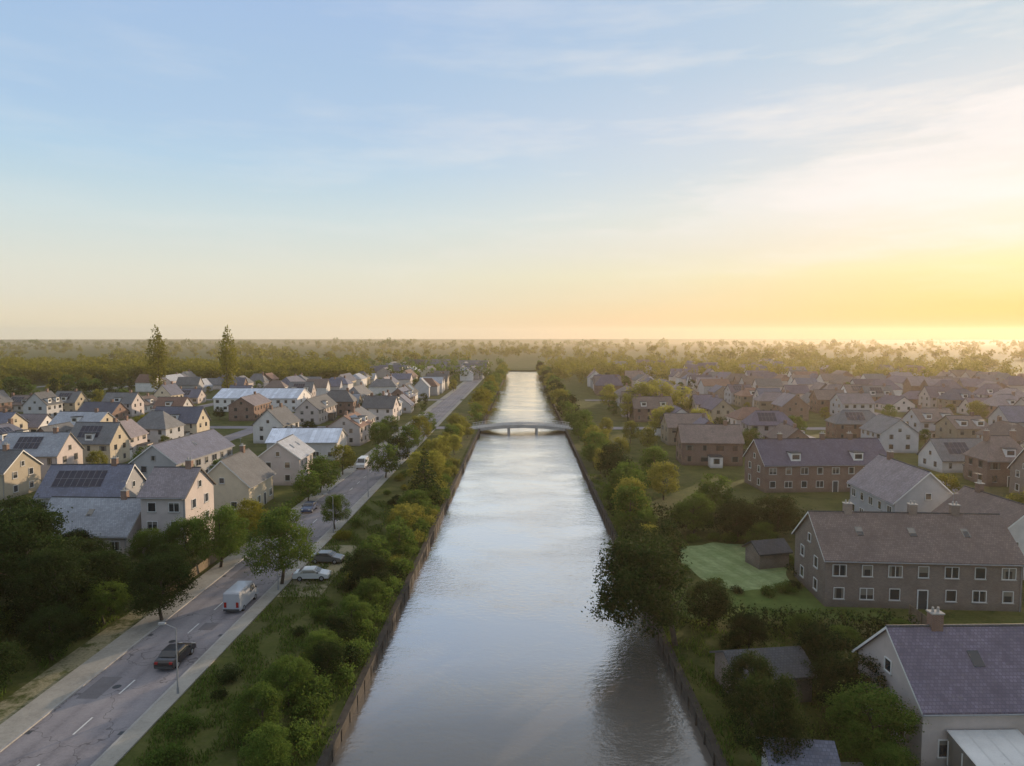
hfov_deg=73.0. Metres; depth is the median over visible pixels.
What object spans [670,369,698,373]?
house
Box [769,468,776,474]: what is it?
window
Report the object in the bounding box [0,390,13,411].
house
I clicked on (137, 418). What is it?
broadleaf tree
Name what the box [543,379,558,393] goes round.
broadleaf tree
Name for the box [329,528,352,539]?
shrub
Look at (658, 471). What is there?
broadleaf tree
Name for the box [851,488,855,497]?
window
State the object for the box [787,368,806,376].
house
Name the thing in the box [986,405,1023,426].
house
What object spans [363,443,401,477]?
broadleaf tree
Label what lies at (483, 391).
broadleaf tree
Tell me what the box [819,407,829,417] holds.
broadleaf tree
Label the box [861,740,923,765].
tree
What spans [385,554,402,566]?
shrub
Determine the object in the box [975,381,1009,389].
house
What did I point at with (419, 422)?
broadleaf tree
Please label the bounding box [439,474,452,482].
shrub
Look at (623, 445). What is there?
broadleaf tree
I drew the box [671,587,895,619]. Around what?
back lawn
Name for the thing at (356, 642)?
shrub
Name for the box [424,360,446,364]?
house
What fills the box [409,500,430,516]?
broadleaf tree
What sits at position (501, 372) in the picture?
broadleaf tree
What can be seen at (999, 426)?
house
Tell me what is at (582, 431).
broadleaf tree
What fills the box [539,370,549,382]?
broadleaf tree
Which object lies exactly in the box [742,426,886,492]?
terraced house
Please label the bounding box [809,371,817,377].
house
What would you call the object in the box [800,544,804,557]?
window
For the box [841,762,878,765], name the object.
patio
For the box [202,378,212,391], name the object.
house
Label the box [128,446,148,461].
broadleaf tree
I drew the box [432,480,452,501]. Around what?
shrub
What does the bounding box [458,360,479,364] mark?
house
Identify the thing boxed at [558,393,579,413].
broadleaf tree
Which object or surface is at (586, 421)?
broadleaf tree
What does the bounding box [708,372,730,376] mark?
house
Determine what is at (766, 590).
shrub
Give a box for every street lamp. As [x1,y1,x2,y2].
[158,622,178,693]
[265,539,278,589]
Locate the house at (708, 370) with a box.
[703,368,714,373]
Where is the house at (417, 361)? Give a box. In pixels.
[407,359,422,364]
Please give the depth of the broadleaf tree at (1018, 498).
109.16 m
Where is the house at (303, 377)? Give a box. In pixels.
[299,373,307,381]
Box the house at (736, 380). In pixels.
[733,376,756,383]
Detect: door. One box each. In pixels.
[832,481,838,491]
[917,590,928,608]
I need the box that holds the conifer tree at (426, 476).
[403,448,449,505]
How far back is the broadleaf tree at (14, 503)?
87.07 m
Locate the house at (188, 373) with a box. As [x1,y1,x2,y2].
[181,369,197,376]
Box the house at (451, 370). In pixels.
[441,366,460,376]
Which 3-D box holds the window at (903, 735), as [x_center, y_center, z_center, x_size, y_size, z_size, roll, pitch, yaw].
[28.243,25.202,50.340,0.162,1.380,1.310,0,4,-1]
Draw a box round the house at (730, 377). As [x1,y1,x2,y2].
[724,373,745,383]
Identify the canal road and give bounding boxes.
[0,376,483,765]
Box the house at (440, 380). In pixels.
[420,377,443,393]
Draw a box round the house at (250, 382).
[238,375,253,384]
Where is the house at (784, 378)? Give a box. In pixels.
[773,374,788,385]
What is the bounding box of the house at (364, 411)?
[348,404,376,421]
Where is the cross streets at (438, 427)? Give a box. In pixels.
[88,399,825,429]
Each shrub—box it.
[65,613,105,641]
[67,621,98,640]
[79,597,120,614]
[136,738,194,765]
[161,710,202,737]
[208,687,228,698]
[212,662,245,687]
[273,716,321,759]
[283,668,339,716]
[285,715,315,743]
[286,693,327,721]
[291,625,304,637]
[306,604,331,622]
[318,596,333,605]
[321,656,357,686]
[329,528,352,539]
[335,577,357,591]
[337,640,370,671]
[338,631,359,645]
[340,611,374,628]
[341,636,374,665]
[342,614,377,639]
[348,518,362,525]
[364,581,397,606]
[365,601,387,625]
[369,597,388,611]
[380,574,406,592]
[381,489,390,494]
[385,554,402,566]
[386,555,416,575]
[387,497,399,505]
[387,565,404,579]
[390,545,418,558]
[392,553,404,558]
[394,473,404,480]
[399,512,430,534]
[411,529,427,542]
[418,513,436,525]
[422,498,441,513]
[422,508,439,518]
[429,477,451,489]
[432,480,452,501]
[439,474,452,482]
[440,462,458,473]
[441,466,453,476]
[445,457,459,466]
[606,501,615,512]
[680,563,689,571]
[685,533,700,542]
[704,577,726,586]
[707,531,721,540]
[716,633,743,649]
[719,530,745,543]
[730,584,744,593]
[759,584,777,597]
[772,579,798,595]
[786,563,797,575]
[787,578,801,588]
[789,555,794,564]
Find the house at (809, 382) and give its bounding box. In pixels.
[791,378,816,387]
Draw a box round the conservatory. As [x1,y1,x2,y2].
[947,729,1023,765]
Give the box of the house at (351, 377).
[338,373,356,385]
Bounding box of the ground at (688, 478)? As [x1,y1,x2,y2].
[0,340,1023,765]
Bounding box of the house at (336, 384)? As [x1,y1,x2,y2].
[329,377,342,389]
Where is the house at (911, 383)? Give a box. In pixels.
[902,377,929,393]
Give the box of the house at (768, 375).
[759,373,776,377]
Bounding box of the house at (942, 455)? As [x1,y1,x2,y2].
[916,438,981,472]
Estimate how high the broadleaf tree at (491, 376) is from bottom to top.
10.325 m
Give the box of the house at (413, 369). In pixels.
[404,366,419,378]
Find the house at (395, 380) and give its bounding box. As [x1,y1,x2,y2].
[389,374,398,387]
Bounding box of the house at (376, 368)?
[369,366,386,373]
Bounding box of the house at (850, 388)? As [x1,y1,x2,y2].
[840,384,872,392]
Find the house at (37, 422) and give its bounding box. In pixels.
[20,414,52,431]
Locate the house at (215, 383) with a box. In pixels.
[207,376,222,389]
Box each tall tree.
[142,324,171,390]
[215,324,241,387]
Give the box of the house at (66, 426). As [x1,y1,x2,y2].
[36,422,73,431]
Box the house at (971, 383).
[957,376,985,391]
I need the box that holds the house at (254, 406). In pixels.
[228,391,271,420]
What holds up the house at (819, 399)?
on the ground at (688, 478)
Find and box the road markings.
[37,384,469,765]
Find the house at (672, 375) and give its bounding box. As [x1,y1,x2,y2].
[669,369,679,382]
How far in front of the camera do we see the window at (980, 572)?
75.89 m
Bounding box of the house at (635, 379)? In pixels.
[631,372,643,387]
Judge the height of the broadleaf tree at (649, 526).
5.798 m
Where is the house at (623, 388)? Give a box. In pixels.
[614,383,632,408]
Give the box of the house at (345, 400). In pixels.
[327,388,357,415]
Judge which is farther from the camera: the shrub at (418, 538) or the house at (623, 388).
the house at (623, 388)
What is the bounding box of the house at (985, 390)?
[972,382,1002,396]
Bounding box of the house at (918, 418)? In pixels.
[901,405,953,440]
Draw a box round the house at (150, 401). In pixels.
[141,393,157,412]
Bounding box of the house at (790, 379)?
[787,375,809,384]
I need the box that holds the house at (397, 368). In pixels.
[379,365,403,372]
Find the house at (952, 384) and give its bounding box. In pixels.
[933,380,962,388]
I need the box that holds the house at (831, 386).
[822,382,845,389]
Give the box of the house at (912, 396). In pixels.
[900,390,920,404]
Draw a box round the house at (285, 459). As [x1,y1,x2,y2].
[258,434,314,485]
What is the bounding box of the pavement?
[0,372,488,765]
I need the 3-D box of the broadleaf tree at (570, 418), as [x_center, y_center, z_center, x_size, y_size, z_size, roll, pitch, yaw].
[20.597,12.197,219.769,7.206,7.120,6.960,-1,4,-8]
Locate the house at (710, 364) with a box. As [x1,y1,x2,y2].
[698,363,716,369]
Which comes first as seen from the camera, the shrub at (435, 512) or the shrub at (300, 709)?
the shrub at (300, 709)
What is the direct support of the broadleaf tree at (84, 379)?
on the ground at (688, 478)
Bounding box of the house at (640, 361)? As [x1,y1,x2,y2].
[636,359,649,368]
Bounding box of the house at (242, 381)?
[220,377,248,388]
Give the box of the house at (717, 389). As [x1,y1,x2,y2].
[707,385,724,397]
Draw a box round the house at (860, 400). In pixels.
[829,390,875,414]
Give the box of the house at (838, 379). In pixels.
[828,375,856,383]
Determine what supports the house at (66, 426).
on the ground at (688, 478)
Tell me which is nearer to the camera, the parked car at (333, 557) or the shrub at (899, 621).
the shrub at (899, 621)
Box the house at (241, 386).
[229,383,253,387]
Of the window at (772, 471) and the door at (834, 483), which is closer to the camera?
the window at (772, 471)
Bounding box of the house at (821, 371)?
[820,365,831,373]
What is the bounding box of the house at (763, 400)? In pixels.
[753,390,784,409]
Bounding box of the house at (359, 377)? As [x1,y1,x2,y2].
[353,373,367,385]
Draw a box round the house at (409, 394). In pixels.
[391,384,415,406]
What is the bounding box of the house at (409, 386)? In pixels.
[404,382,418,403]
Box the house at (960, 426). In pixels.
[934,412,988,437]
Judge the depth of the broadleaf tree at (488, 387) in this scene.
303.85 m
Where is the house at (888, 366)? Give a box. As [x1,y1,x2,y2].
[874,365,895,373]
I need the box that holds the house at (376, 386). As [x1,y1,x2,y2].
[368,377,398,394]
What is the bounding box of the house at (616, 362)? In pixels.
[608,361,626,364]
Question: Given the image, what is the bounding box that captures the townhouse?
[136,450,216,553]
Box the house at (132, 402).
[101,390,144,416]
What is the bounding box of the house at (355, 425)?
[327,409,372,445]
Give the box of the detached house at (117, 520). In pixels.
[46,488,141,557]
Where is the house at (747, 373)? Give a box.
[744,370,767,375]
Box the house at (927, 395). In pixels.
[918,384,950,407]
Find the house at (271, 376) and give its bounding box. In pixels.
[264,372,278,382]
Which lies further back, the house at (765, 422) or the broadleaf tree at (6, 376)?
the broadleaf tree at (6, 376)
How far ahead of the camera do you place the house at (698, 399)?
263.12 m
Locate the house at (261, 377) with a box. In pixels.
[249,372,268,387]
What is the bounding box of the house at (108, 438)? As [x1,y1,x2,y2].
[71,422,132,463]
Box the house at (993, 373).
[971,372,997,377]
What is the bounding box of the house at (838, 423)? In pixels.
[824,410,875,437]
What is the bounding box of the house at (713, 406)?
[699,394,734,423]
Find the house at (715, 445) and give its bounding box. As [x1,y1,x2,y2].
[675,420,744,467]
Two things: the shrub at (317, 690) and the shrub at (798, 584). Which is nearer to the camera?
the shrub at (317, 690)
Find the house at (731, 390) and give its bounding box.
[724,382,750,404]
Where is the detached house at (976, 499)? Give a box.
[931,473,1023,579]
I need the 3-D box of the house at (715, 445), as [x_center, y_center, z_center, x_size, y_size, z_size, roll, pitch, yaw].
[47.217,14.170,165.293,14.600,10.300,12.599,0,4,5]
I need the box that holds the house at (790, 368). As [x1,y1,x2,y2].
[779,367,806,374]
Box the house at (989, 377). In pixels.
[972,373,995,380]
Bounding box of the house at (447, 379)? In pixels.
[426,371,449,389]
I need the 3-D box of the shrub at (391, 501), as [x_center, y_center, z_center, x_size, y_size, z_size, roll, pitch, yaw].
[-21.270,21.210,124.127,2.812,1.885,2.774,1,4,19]
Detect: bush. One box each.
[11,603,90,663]
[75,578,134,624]
[222,679,289,735]
[233,719,298,765]
[257,653,319,704]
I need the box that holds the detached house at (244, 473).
[207,438,275,513]
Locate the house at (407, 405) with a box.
[399,391,414,412]
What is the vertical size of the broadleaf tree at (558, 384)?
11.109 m
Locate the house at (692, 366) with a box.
[683,364,705,373]
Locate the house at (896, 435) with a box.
[859,414,920,452]
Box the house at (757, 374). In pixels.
[750,370,774,376]
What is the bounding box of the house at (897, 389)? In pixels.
[870,380,902,395]
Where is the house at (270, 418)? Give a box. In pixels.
[251,403,300,443]
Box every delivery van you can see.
[223,581,257,610]
[356,456,368,468]
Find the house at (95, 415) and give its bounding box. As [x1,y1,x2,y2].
[48,408,118,424]
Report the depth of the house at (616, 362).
621.64 m
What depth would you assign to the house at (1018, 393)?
292.03 m
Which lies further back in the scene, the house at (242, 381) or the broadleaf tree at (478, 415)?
the house at (242, 381)
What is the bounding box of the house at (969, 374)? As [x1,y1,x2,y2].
[961,371,980,377]
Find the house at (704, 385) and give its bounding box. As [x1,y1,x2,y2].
[698,377,729,393]
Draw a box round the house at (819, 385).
[809,382,826,390]
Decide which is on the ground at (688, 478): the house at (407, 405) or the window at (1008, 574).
the house at (407, 405)
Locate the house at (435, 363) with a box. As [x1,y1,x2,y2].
[428,362,447,366]
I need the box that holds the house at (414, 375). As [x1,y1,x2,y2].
[403,369,417,384]
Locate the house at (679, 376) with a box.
[675,369,687,384]
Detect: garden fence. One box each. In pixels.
[157,555,216,593]
[908,604,926,623]
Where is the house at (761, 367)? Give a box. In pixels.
[744,366,766,371]
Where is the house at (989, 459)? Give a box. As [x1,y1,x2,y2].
[962,428,1022,486]
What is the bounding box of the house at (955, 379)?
[942,377,967,381]
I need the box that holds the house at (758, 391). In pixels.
[752,388,780,406]
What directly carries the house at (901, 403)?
on the ground at (688, 478)
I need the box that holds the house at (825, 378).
[816,374,843,384]
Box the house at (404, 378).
[391,372,412,386]
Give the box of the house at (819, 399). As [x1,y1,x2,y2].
[809,387,844,412]
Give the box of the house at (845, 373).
[831,370,853,376]
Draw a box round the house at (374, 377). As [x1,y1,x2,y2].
[368,373,377,382]
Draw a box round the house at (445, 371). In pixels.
[434,369,449,375]
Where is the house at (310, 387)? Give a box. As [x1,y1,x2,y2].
[288,382,316,397]
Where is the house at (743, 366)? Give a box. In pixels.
[739,364,762,372]
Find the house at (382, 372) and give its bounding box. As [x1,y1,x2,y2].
[377,367,391,377]
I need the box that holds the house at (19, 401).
[11,393,32,411]
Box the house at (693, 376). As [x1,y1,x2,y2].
[688,373,711,389]
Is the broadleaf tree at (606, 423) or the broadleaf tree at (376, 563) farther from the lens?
the broadleaf tree at (606, 423)
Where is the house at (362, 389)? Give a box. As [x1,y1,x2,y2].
[349,382,372,399]
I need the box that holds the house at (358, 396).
[326,391,362,403]
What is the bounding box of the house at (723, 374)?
[714,370,730,377]
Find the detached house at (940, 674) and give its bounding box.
[852,607,1023,765]
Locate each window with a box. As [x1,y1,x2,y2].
[12,471,17,479]
[13,485,18,492]
[28,467,33,474]
[29,480,33,488]
[47,458,51,464]
[99,446,105,450]
[109,541,120,551]
[141,466,146,472]
[147,502,156,512]
[147,521,157,530]
[168,503,179,512]
[192,498,196,509]
[196,459,200,466]
[198,479,202,487]
[204,492,208,502]
[212,453,216,460]
[219,478,223,483]
[230,502,237,509]
[284,462,290,468]
[285,475,290,480]
[686,445,692,449]
[701,456,707,461]
[716,446,723,450]
[731,457,738,461]
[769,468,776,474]
[770,481,775,487]
[784,481,791,487]
[785,468,791,474]
[799,564,803,578]
[800,468,808,474]
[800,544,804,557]
[801,481,806,487]
[807,532,810,542]
[812,577,817,591]
[813,555,817,569]
[815,481,823,487]
[817,467,823,474]
[832,467,839,474]
[832,564,846,576]
[833,587,844,599]
[848,467,854,473]
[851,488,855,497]
[859,492,863,501]
[859,588,874,600]
[861,565,873,577]
[867,496,872,505]
[877,500,881,510]
[882,656,891,675]
[886,505,891,511]
[887,565,903,578]
[888,588,900,600]
[896,726,905,743]
[917,566,929,578]
[925,493,931,500]
[936,739,947,759]
[944,567,959,579]
[944,590,956,602]
[971,590,987,603]
[974,567,986,579]
[990,463,1000,469]
[992,476,996,482]
[1001,568,1016,580]
[1001,591,1013,603]
[1015,470,1019,477]
[1015,483,1018,491]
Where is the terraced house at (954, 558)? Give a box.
[791,492,1023,611]
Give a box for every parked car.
[154,642,195,668]
[292,566,330,581]
[300,501,317,512]
[308,550,344,563]
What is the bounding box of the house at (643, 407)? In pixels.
[629,394,672,421]
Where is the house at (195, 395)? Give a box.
[179,386,206,403]
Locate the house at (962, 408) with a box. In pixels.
[956,395,991,414]
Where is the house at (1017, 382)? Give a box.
[1002,374,1023,391]
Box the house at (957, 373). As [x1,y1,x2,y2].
[948,368,971,376]
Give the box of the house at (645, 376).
[638,374,655,386]
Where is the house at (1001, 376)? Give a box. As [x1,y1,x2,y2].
[994,372,1010,379]
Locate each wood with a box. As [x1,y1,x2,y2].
[0,337,1023,348]
[0,341,1023,361]
[0,354,374,384]
[312,354,504,379]
[545,351,1021,381]
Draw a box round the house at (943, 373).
[936,370,955,376]
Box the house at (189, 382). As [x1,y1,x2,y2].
[176,377,203,389]
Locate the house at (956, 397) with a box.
[936,386,977,412]
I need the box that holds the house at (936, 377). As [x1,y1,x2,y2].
[929,374,952,378]
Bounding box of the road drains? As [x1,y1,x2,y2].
[25,446,386,734]
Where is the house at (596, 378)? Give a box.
[593,376,621,392]
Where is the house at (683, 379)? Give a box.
[681,373,694,385]
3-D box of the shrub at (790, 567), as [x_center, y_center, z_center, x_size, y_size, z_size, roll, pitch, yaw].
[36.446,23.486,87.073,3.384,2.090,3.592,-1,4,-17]
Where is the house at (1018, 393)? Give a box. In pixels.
[990,387,1023,398]
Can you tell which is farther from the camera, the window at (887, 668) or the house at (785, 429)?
the house at (785, 429)
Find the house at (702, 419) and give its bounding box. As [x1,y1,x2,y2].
[692,413,712,423]
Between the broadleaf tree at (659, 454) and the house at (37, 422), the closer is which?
the broadleaf tree at (659, 454)
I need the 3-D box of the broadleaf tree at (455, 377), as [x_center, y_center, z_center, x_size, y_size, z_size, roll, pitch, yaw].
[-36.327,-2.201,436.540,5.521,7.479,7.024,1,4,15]
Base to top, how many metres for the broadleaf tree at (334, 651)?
3.689 m
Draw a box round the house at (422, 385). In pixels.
[414,378,430,397]
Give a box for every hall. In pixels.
[212,388,311,411]
[265,427,347,460]
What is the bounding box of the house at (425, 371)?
[420,366,435,376]
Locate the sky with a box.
[0,0,1023,339]
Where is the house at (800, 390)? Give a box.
[781,385,809,396]
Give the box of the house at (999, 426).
[974,416,1023,447]
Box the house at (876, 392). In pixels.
[858,383,894,407]
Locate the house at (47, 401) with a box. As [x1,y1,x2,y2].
[21,388,63,417]
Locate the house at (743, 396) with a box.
[734,385,757,407]
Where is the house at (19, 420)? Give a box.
[0,408,29,428]
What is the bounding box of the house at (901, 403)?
[875,392,916,411]
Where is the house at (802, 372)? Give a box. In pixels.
[792,371,817,374]
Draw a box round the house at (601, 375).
[592,375,619,390]
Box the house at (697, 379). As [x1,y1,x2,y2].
[695,376,723,391]
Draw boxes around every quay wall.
[316,372,506,765]
[540,376,728,765]
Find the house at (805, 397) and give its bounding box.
[800,390,811,407]
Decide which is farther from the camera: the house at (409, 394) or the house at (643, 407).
the house at (409, 394)
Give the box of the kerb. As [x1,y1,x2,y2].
[0,444,387,765]
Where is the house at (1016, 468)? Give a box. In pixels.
[1007,448,1023,497]
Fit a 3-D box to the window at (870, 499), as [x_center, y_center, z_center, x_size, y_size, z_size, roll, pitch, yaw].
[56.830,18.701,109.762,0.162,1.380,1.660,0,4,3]
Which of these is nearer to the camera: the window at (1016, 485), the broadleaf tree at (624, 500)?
the broadleaf tree at (624, 500)
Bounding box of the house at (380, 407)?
[361,393,400,422]
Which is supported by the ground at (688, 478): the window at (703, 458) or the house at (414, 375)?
the house at (414, 375)
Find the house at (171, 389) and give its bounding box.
[153,381,184,397]
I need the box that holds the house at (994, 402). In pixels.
[980,391,1018,417]
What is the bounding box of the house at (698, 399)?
[689,392,718,412]
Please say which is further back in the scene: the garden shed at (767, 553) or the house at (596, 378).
the house at (596, 378)
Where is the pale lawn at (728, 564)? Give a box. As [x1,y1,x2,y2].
[678,542,788,590]
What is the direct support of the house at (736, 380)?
on the ground at (688, 478)
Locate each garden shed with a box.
[710,646,818,705]
[742,538,792,568]
[759,736,840,765]
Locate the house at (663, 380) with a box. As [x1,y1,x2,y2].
[648,378,673,391]
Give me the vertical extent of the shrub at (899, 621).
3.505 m
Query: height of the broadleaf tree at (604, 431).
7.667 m
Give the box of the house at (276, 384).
[264,380,287,387]
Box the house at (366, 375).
[358,371,370,384]
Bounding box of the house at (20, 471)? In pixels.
[0,437,43,499]
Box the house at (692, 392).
[675,386,695,403]
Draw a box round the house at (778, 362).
[772,361,787,366]
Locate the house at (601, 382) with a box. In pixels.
[595,374,623,395]
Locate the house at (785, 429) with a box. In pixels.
[764,420,808,437]
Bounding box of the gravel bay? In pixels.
[277,545,358,596]
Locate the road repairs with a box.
[75,501,324,698]
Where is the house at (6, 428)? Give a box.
[0,418,29,444]
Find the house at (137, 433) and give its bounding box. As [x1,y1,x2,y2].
[113,416,153,455]
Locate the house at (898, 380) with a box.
[885,375,906,392]
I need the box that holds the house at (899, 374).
[886,372,912,378]
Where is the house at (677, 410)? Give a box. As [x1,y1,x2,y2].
[655,405,687,435]
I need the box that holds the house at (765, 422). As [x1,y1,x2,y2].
[741,407,793,437]
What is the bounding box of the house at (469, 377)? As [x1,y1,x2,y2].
[460,369,473,380]
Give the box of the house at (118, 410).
[78,399,129,419]
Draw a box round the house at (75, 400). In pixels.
[55,389,88,410]
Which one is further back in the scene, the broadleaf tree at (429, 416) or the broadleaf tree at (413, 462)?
the broadleaf tree at (429, 416)
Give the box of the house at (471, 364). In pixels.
[463,363,486,371]
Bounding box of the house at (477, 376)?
[468,366,479,378]
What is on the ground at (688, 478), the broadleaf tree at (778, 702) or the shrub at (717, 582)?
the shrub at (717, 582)
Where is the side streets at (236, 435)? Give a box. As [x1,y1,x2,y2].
[2,382,957,510]
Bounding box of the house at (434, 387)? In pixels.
[423,378,439,395]
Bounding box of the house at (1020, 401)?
[1014,397,1023,404]
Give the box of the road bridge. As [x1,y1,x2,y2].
[471,419,571,431]
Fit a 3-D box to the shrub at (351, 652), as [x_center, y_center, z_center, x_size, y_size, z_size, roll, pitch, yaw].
[-14.681,24.936,63.440,4.165,2.410,3.460,2,4,24]
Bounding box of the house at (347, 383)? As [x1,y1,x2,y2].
[330,375,352,389]
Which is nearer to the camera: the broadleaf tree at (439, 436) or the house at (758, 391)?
the broadleaf tree at (439, 436)
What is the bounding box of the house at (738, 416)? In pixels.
[725,407,759,429]
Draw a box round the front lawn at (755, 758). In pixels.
[745,742,761,765]
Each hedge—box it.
[225,488,306,556]
[628,498,815,534]
[682,600,919,637]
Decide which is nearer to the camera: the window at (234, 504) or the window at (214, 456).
the window at (234, 504)
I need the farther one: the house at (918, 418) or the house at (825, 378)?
the house at (825, 378)
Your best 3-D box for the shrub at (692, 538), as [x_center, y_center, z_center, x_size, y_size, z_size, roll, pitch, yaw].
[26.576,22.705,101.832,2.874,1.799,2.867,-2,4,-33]
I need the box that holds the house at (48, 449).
[0,422,84,480]
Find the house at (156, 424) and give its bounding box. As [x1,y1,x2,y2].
[136,410,185,443]
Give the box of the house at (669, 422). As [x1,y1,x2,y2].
[659,413,708,445]
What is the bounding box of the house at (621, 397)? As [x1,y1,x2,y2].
[620,391,659,416]
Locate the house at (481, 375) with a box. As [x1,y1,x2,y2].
[460,367,483,378]
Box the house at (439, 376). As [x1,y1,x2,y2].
[423,376,444,391]
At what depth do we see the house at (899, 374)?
426.02 m
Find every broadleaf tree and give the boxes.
[0,373,13,387]
[0,375,18,394]
[0,493,66,573]
[0,499,60,585]
[0,500,89,613]
[0,623,32,684]
[1,539,114,633]
[3,378,21,397]
[9,376,31,393]
[16,385,29,394]
[25,384,39,394]
[44,377,60,393]
[47,373,61,384]
[49,377,72,392]
[52,527,100,552]
[55,371,69,389]
[59,374,76,387]
[67,543,137,603]
[72,533,121,578]
[75,382,94,398]
[77,377,89,389]
[79,372,94,382]
[82,378,100,394]
[85,450,109,463]
[86,382,108,401]
[90,389,104,401]
[105,383,120,392]
[118,549,201,620]
[119,377,134,391]
[121,526,164,562]
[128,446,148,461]
[132,414,144,421]
[140,544,180,568]
[147,540,194,586]
[154,515,209,561]
[160,435,169,441]
[185,503,252,566]
[209,457,220,469]
[212,407,224,416]
[224,497,269,542]
[241,502,321,583]
[253,380,263,387]
[291,469,321,500]
[298,625,348,664]
[300,453,341,491]
[301,420,317,427]
[309,641,346,677]
[319,493,351,528]
[321,613,358,640]
[331,444,357,474]
[337,592,375,629]
[340,545,382,581]
[349,553,393,587]
[351,576,388,609]
[355,534,394,565]
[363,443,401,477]
[364,532,393,556]
[368,421,392,447]
[378,415,400,437]
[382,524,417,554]
[384,434,410,464]
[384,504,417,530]
[385,516,411,539]
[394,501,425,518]
[396,487,430,510]
[396,490,425,504]
[397,423,423,453]
[404,449,431,476]
[408,414,432,441]
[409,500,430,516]
[412,482,437,500]
[416,393,427,406]
[416,453,444,480]
[418,411,436,430]
[418,438,446,462]
[419,403,426,411]
[429,450,446,468]
[432,435,449,451]
[433,435,452,458]
[442,422,460,436]
[442,431,450,443]
[446,413,466,430]
[447,434,462,454]
[448,379,456,390]
[450,374,458,383]
[450,422,464,438]
[463,423,475,437]
[467,402,483,423]
[468,386,486,402]
[468,388,493,411]
[468,401,487,419]
[474,393,492,414]
[483,375,499,390]
[483,378,499,394]
[483,383,495,401]
[484,379,499,401]
[491,372,501,386]
[492,372,503,389]
[495,369,505,381]
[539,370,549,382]
[542,373,555,385]
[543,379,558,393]
[547,375,565,391]
[547,380,565,399]
[549,388,569,408]
[554,395,569,412]
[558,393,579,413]
[558,400,575,417]
[563,402,577,421]
[567,410,578,431]
[570,422,582,437]
[571,409,594,427]
[576,411,595,432]
[577,424,589,444]
[580,429,609,454]
[580,442,600,466]
[581,530,702,645]
[582,427,598,446]
[592,448,610,473]
[593,428,612,444]
[594,442,627,471]
[598,383,618,405]
[598,417,612,431]
[600,452,632,482]
[600,464,647,505]
[606,400,618,414]
[607,483,654,526]
[608,527,687,595]
[609,459,650,492]
[611,475,648,520]
[613,436,631,454]
[615,520,677,560]
[619,393,636,420]
[621,375,630,384]
[622,419,639,442]
[623,379,631,385]
[623,516,645,530]
[624,379,659,398]
[630,507,658,528]
[636,445,673,475]
[638,425,657,448]
[641,522,659,532]
[644,460,680,499]
[648,403,675,429]
[649,378,675,403]
[654,518,687,572]
[666,491,718,533]
[668,386,691,410]
[681,578,737,625]
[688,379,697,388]
[690,407,713,422]
[693,473,737,513]
[710,496,763,540]
[713,416,729,423]
[716,646,781,726]
[725,610,775,648]
[725,664,814,765]
[742,428,764,446]
[743,519,780,541]
[752,491,802,537]
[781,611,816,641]
[788,415,807,432]
[789,619,860,688]
[802,646,893,720]
[816,674,931,765]
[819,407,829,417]
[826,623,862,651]
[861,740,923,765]
[881,404,897,416]
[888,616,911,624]
[919,428,931,442]
[935,473,961,492]
[946,404,955,412]
[964,400,989,417]
[1002,489,1023,503]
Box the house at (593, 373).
[587,369,598,386]
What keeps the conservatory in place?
on the ground at (688, 478)
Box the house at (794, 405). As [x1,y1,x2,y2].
[771,390,809,420]
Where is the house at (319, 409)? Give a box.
[294,394,337,424]
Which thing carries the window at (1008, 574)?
in the terraced house at (954, 558)
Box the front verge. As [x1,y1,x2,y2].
[0,610,153,723]
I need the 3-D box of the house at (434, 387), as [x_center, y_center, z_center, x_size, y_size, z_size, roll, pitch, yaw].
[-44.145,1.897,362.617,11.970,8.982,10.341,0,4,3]
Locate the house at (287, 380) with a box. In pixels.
[282,374,305,385]
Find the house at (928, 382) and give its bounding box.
[919,379,950,389]
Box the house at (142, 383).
[134,374,163,391]
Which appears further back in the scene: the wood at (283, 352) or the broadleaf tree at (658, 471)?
the wood at (283, 352)
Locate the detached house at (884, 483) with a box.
[847,446,952,511]
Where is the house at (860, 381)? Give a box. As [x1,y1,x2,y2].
[850,379,879,383]
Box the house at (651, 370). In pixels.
[645,365,656,377]
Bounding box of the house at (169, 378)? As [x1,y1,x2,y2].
[161,372,183,383]
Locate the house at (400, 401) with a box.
[382,390,402,414]
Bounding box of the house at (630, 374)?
[624,369,643,386]
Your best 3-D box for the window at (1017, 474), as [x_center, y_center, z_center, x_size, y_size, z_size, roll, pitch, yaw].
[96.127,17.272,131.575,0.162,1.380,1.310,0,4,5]
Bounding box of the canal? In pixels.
[330,371,712,765]
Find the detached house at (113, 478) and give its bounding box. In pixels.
[33,449,146,504]
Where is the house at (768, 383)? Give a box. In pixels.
[752,378,782,389]
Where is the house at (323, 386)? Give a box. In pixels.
[307,379,330,395]
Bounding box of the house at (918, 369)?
[895,366,925,374]
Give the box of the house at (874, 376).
[860,374,885,379]
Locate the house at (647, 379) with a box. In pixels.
[640,377,652,385]
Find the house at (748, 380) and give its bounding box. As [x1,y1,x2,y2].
[738,377,763,386]
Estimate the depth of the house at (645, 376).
388.67 m
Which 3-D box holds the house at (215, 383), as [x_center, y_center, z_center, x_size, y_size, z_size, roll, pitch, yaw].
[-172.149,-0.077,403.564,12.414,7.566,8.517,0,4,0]
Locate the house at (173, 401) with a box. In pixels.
[152,397,193,409]
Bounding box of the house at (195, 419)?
[155,406,210,435]
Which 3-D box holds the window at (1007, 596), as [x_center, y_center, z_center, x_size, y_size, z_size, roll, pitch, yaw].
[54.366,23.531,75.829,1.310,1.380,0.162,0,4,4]
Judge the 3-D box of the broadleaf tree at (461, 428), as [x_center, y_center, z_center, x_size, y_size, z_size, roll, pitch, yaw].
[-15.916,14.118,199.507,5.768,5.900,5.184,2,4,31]
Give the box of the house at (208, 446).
[129,428,234,478]

